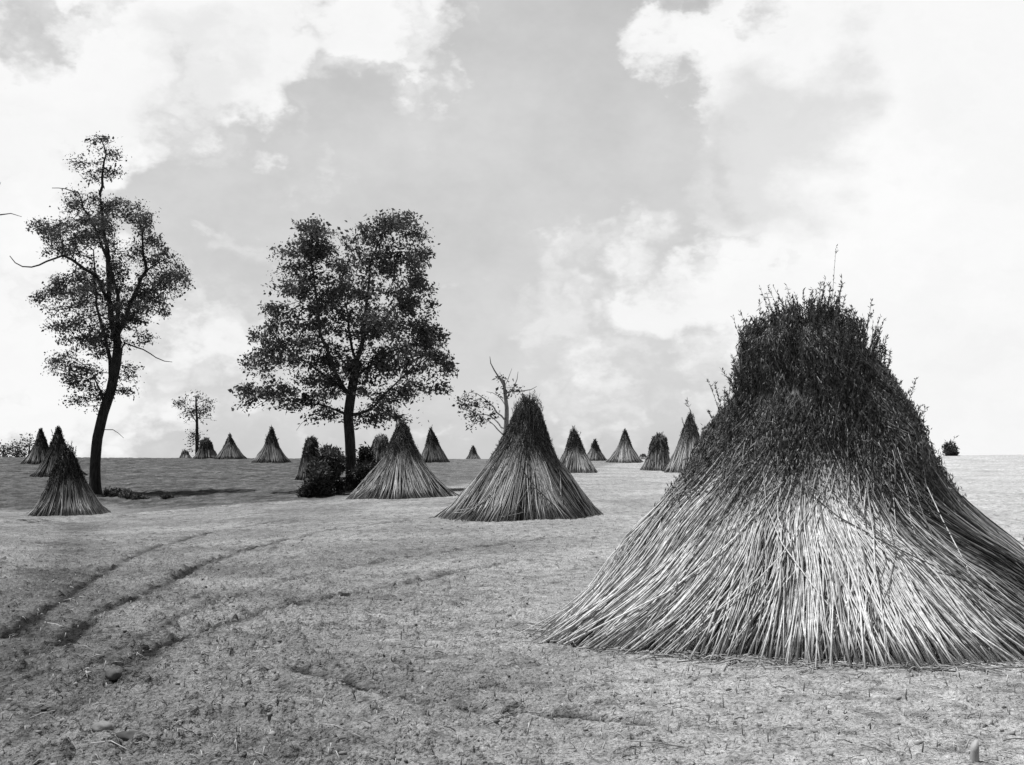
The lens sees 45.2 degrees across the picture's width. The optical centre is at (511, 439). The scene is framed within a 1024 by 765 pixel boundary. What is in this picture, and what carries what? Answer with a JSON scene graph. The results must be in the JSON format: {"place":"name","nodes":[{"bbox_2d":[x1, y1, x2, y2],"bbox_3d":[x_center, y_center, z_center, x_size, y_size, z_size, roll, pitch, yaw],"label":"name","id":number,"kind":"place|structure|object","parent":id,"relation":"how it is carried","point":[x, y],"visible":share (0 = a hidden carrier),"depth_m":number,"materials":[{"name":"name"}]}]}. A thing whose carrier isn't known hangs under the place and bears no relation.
{"place":"outdoors","nodes":[
{"label":"outdoors","id":0,"kind":"place"},
{"bbox_2d":[0,454,1023,764],"bbox_3d":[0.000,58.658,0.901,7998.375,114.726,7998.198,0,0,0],"label":"ground","id":1,"kind":"structure","parent":0,"point":[256,504],"depth_m":9.29,"materials":[{"name":"soil"}]},
{"bbox_2d":[0,441,11,456],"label":"distant tree","id":2,"kind":"object","parent":1,"relation":"on","point":[3,451],"visible":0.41,"depth_m":161.56,"materials":[{"name":"grey plant"}]},
{"bbox_2d":[0,436,31,456],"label":"distant tree","id":3,"kind":"object","parent":1,"relation":"on","point":[17,453],"visible":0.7,"depth_m":155.57,"materials":[{"name":"grey plant"}]},
{"bbox_2d":[12,431,35,455],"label":"distant tree","id":4,"kind":"object","parent":1,"relation":"on","point":[27,441],"visible":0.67,"depth_m":150.09,"materials":[{"name":"grey plant"}]},
{"bbox_2d":[20,428,48,464],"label":"hemp shock","id":5,"kind":"object","parent":1,"relation":"on","point":[37,452],"visible":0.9,"depth_m":97.41,"materials":[{"name":"grey plant"}]},
{"bbox_2d":[29,425,87,476],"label":"hemp shock","id":6,"kind":"object","parent":1,"relation":"on","point":[47,463],"visible":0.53,"depth_m":77.43,"materials":[{"name":"grey plant"}]},
{"bbox_2d":[27,442,110,515],"bbox_3d":[-16.624,1.672,46.019,2.893,3.315,3.045,0,0,0],"label":"hemp shock","id":7,"kind":"object","parent":1,"relation":"on","point":[68,491],"visible":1,"depth_m":45.42,"materials":[{"name":"grey plant"}]},
{"bbox_2d":[10,131,195,493],"bbox_3d":[-19.063,-5.925,57.843,8.207,17.165,6.128,0,0,0],"label":"tall tree","id":8,"kind":"object","parent":1,"relation":"on","point":[116,325],"visible":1,"depth_m":57.76,"materials":[{"name":"black plant"}]},
{"bbox_2d":[92,721,114,731],"bbox_3d":[-2.202,1.544,6.613,0.109,0.068,0.111,0,0,40],"label":"stone","id":9,"kind":"object","parent":1,"relation":"on","point":[101,726],"visible":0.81,"depth_m":6.58,"materials":[{"name":"grey stone"}]},
{"bbox_2d":[102,486,122,496],"bbox_3d":[-18.143,2.380,55.989,0.932,0.675,0.998,0,0,15],"label":"weed clump","id":10,"kind":"object","parent":1,"relation":"on","point":[111,492],"visible":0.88,"depth_m":55.76,"materials":[{"name":"black plant"}]},
{"bbox_2d":[105,668,121,681],"bbox_3d":[-2.639,1.554,8.126,0.119,0.085,0.094,0,0,0],"label":"stone","id":11,"kind":"object","parent":1,"relation":"on","point":[114,675],"visible":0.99,"depth_m":8.10,"materials":[{"name":"grey stone"}]},
{"bbox_2d":[117,487,133,498],"bbox_3d":[-17.130,2.459,54.605,0.792,0.726,0.992,0,0,-24],"label":"weed clump","id":12,"kind":"object","parent":1,"relation":"on","point":[126,493],"visible":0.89,"depth_m":54.36,"materials":[{"name":"grey plant"}]},
{"bbox_2d":[116,730,149,740],"bbox_3d":[-1.977,1.546,6.400,0.174,0.069,0.101,0,0,0],"label":"stone","id":13,"kind":"object","parent":1,"relation":"on","point":[125,735],"visible":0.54,"depth_m":6.38,"materials":[{"name":"grey stone"}]},
{"bbox_2d":[130,493,148,499],"bbox_3d":[-16.178,2.527,53.544,0.866,0.533,0.905,0,0,0],"label":"weed clump","id":14,"kind":"object","parent":1,"relation":"on","point":[137,496],"visible":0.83,"depth_m":53.32,"materials":[{"name":"grey plant"}]},
{"bbox_2d":[159,492,173,498],"bbox_3d":[-14.896,2.468,52.983,0.749,0.574,0.887,0,0,0],"label":"weed clump","id":15,"kind":"object","parent":1,"relation":"on","point":[167,496],"visible":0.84,"depth_m":52.80,"materials":[{"name":"grey plant"}]},
{"bbox_2d":[179,450,191,457],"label":"hemp shock","id":16,"kind":"object","parent":1,"relation":"on","point":[185,454],"visible":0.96,"depth_m":117.75,"materials":[{"name":"grey plant"}]},
{"bbox_2d":[172,390,217,453],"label":"tree","id":17,"kind":"object","parent":1,"relation":"on","point":[196,412],"visible":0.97,"depth_m":123.87,"materials":[{"name":"grey plant"}]},
{"bbox_2d":[193,437,216,458],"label":"hemp shock","id":18,"kind":"object","parent":1,"relation":"on","point":[206,450],"visible":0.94,"depth_m":111.48,"materials":[{"name":"grey plant"}]},
{"bbox_2d":[213,433,246,458],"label":"hemp shock","id":19,"kind":"object","parent":1,"relation":"on","point":[230,449],"visible":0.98,"depth_m":110.45,"materials":[{"name":"grey plant"}]},
{"bbox_2d":[251,425,291,462],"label":"hemp shock","id":20,"kind":"object","parent":1,"relation":"on","point":[270,451],"visible":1,"depth_m":100.32,"materials":[{"name":"grey plant"}]},
{"bbox_2d":[295,436,319,479],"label":"hemp shock","id":21,"kind":"object","parent":1,"relation":"on","point":[310,445],"visible":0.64,"depth_m":67.62,"materials":[{"name":"grey plant"}]},
{"bbox_2d":[295,461,334,497],"bbox_3d":[-7.853,1.635,49.136,1.544,1.636,1.472,0,0,24],"label":"shrub","id":22,"kind":"object","parent":1,"relation":"on","point":[317,481],"visible":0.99,"depth_m":48.85,"materials":[{"name":"black plant"}]},
{"bbox_2d":[303,442,350,495],"bbox_3d":[-7.621,1.240,50.577,1.958,2.443,2.376,0,0,0],"label":"shrub","id":23,"kind":"object","parent":1,"relation":"on","point":[334,458],"visible":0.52,"depth_m":50.09,"materials":[{"name":"black plant"}]},
{"bbox_2d":[228,208,459,490],"bbox_3d":[-7.320,-3.986,53.984,10.069,12.637,4.912,0,0,0],"label":"broad tree","id":24,"kind":"object","parent":1,"relation":"on","point":[353,369],"visible":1,"depth_m":53.72,"materials":[{"name":"black plant"}]},
{"bbox_2d":[345,441,378,487],"bbox_3d":[-6.061,1.177,51.503,1.877,2.292,1.879,0,0,0],"label":"shrub","id":25,"kind":"object","parent":1,"relation":"on","point":[361,469],"visible":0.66,"depth_m":51.08,"materials":[{"name":"black plant"}]},
{"bbox_2d":[371,434,388,462],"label":"hemp shock","id":26,"kind":"object","parent":1,"relation":"on","point":[378,446],"visible":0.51,"depth_m":87.49,"materials":[{"name":"grey plant"}]},
{"bbox_2d":[346,416,458,499],"bbox_3d":[-4.169,0.759,46.955,4.375,3.498,4.188,0,0,0],"label":"hemp shock","id":27,"kind":"object","parent":1,"relation":"on","point":[400,470],"visible":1,"depth_m":46.17,"materials":[{"name":"grey plant"}]},
{"bbox_2d":[421,427,449,462],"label":"hemp shock","id":28,"kind":"object","parent":1,"relation":"on","point":[433,451],"visible":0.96,"depth_m":103.45,"materials":[{"name":"grey plant"}]},
{"bbox_2d":[466,445,480,458],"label":"hemp shock","id":29,"kind":"object","parent":1,"relation":"on","point":[472,454],"visible":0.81,"depth_m":131.69,"materials":[{"name":"grey plant"}]},
{"bbox_2d":[452,359,536,433],"bbox_3d":[-1.102,-0.773,61.836,4.092,6.825,2.656,0,0,19],"label":"dead tree","id":30,"kind":"object","parent":1,"relation":"on","point":[505,402],"visible":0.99,"depth_m":61.84,"materials":[{"name":"grey plant"}]},
{"bbox_2d":[0,519,1022,764],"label":"clods","id":31,"kind":"object","parent":1,"relation":"on","point":[394,757],"visible":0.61,"depth_m":7.62,"materials":[{"name":"soil"}]},
{"bbox_2d":[0,496,1023,764],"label":"straw litter","id":32,"kind":"object","parent":1,"relation":"on","point":[824,664],"visible":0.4,"depth_m":8.76,"materials":[{"name":"grey plant"}]},
{"bbox_2d":[0,522,1023,764],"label":"stubble","id":33,"kind":"object","parent":1,"relation":"on","point":[529,724],"visible":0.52,"depth_m":7.78,"materials":[{"name":"grey plant"}]},
{"bbox_2d":[433,389,602,521],"bbox_3d":[0.174,0.713,32.959,4.633,4.206,4.493,0,0,0],"label":"hemp shock","id":34,"kind":"object","parent":1,"relation":"on","point":[524,474],"visible":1,"depth_m":32.08,"materials":[{"name":"grey plant"}]},
{"bbox_2d":[559,425,597,472],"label":"hemp shock","id":35,"kind":"object","parent":1,"relation":"on","point":[574,458],"visible":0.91,"depth_m":81.35,"materials":[{"name":"grey plant"}]},
{"bbox_2d":[587,438,606,460],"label":"hemp shock","id":36,"kind":"object","parent":1,"relation":"on","point":[594,453],"visible":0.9,"depth_m":109.57,"materials":[{"name":"grey plant"}]},
{"bbox_2d":[606,428,642,462],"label":"hemp shock","id":37,"kind":"object","parent":1,"relation":"on","point":[624,451],"visible":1,"depth_m":105.26,"materials":[{"name":"grey plant"}]},
{"bbox_2d":[639,453,646,458],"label":"hemp shock","id":38,"kind":"object","parent":1,"relation":"on","point":[642,456],"visible":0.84,"depth_m":117.75,"materials":[{"name":"plant"}]},
{"bbox_2d":[640,431,669,470],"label":"hemp shock","id":39,"kind":"object","parent":1,"relation":"on","point":[657,457],"visible":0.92,"depth_m":87.41,"materials":[{"name":"grey plant"}]},
{"bbox_2d":[662,412,699,472],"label":"hemp shock","id":40,"kind":"object","parent":1,"relation":"on","point":[686,442],"visible":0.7,"depth_m":83.30,"materials":[{"name":"grey plant"}]},
{"bbox_2d":[516,244,1023,669],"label":"hemp shock","id":41,"kind":"object","parent":1,"relation":"on","point":[811,504],"visible":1,"depth_m":9.98,"materials":[{"name":"grey plant"}]},
{"bbox_2d":[941,440,959,455],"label":"shrub","id":42,"kind":"object","parent":1,"relation":"on","point":[952,450],"visible":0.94,"depth_m":112.71,"materials":[{"name":"black plant"}]},
{"bbox_2d":[970,739,978,761],"bbox_3d":[2.272,1.554,6.041,0.043,0.166,0.034,0,0,25],"label":"wooden stake","id":43,"kind":"object","parent":1,"relation":"on","point":[974,751],"visible":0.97,"depth_m":6.03,"materials":[{"name":"white wood"}]},
{"bbox_2d":[0,0,1023,458],"label":"sky","id":44,"kind":"structure","parent":0,"point":[601,185],"materials":[{"name":"white"}]}
]}

